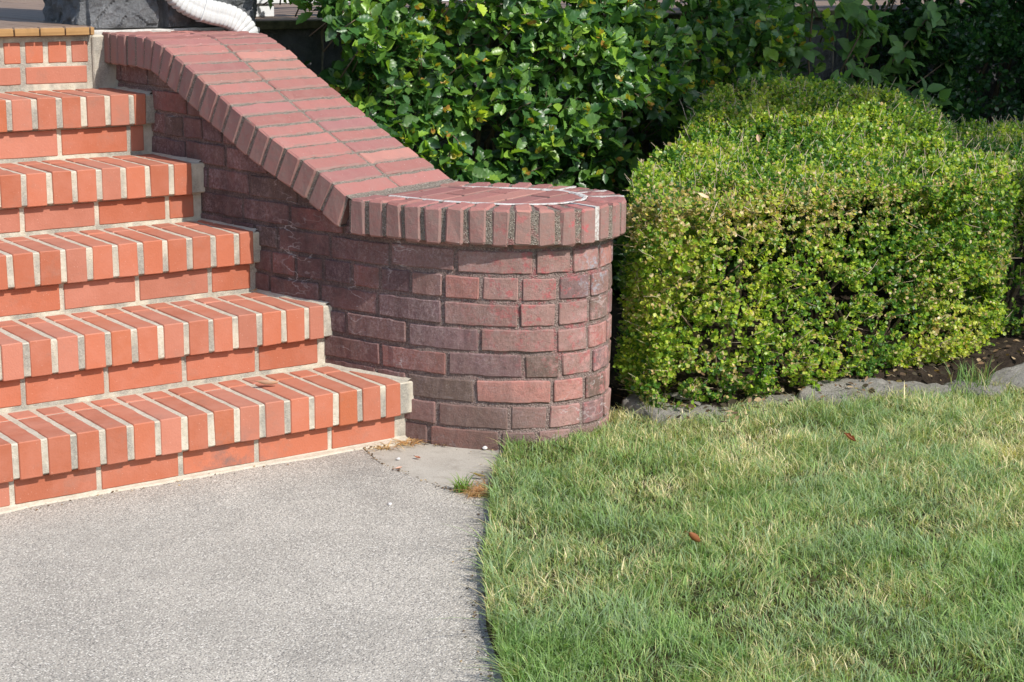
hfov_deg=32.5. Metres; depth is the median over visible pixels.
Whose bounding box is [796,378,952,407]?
edging stone
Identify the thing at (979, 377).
grass tuft
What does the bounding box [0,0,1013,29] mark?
porch side deck
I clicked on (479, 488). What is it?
dry thatch
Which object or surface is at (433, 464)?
side slab
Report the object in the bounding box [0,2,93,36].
porch deck
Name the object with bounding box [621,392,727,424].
edging stone
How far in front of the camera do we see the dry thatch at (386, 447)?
4.50 m
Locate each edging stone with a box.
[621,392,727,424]
[734,393,796,417]
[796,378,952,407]
[945,379,1006,396]
[988,362,1023,389]
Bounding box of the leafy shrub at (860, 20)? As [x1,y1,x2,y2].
[788,0,980,246]
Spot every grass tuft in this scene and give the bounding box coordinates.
[449,473,482,492]
[638,389,674,418]
[942,354,1019,395]
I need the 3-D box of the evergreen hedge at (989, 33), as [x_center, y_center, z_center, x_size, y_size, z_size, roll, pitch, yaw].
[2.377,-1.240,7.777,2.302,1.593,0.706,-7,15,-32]
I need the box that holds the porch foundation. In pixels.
[259,15,1023,246]
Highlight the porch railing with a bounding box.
[256,0,472,16]
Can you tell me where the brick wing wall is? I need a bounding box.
[94,27,625,450]
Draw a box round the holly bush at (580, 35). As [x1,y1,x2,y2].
[263,0,835,294]
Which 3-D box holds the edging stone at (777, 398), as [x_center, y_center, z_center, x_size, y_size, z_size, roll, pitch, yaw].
[0.691,0.198,4.868,0.254,0.085,0.174,-8,15,-34]
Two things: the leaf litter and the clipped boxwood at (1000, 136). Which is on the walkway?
the leaf litter
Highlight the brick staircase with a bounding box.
[0,34,413,513]
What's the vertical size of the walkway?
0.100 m
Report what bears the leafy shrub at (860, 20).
on the planting bed
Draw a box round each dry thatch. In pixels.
[369,440,399,449]
[388,437,429,447]
[447,478,490,498]
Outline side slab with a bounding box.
[365,407,618,498]
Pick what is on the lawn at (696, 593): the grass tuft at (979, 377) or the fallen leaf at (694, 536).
the fallen leaf at (694, 536)
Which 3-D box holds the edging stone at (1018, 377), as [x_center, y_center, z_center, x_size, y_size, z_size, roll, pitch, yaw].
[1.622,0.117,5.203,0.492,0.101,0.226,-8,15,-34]
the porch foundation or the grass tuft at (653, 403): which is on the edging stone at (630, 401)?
the grass tuft at (653, 403)
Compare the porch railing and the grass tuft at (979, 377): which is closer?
the grass tuft at (979, 377)
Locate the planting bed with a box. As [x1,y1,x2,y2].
[608,226,1023,410]
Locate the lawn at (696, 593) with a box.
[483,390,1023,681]
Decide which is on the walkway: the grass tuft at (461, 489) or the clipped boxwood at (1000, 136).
the grass tuft at (461, 489)
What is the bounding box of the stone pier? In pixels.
[42,0,256,29]
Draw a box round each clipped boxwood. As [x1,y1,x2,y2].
[613,72,1020,409]
[909,114,1023,335]
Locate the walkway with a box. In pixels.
[0,449,501,681]
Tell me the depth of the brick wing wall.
4.55 m
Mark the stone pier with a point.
(124, 14)
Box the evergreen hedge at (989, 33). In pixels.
[835,0,1023,247]
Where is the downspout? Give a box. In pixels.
[165,0,257,32]
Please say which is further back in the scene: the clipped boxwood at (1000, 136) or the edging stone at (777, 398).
the clipped boxwood at (1000, 136)
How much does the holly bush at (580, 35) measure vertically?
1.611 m
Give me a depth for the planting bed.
5.48 m
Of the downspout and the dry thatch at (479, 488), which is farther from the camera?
the downspout
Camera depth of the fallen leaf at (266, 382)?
4.44 m
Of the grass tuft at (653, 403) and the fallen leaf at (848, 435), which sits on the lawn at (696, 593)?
the fallen leaf at (848, 435)
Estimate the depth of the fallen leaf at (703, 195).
4.71 m
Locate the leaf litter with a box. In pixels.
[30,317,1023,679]
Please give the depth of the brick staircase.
4.52 m
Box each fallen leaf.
[255,380,277,384]
[684,531,700,541]
[697,192,708,197]
[841,430,855,440]
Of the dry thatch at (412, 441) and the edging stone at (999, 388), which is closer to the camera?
the dry thatch at (412, 441)
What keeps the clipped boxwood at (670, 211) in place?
on the planting bed
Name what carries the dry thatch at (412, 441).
on the side slab
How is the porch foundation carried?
on the ground

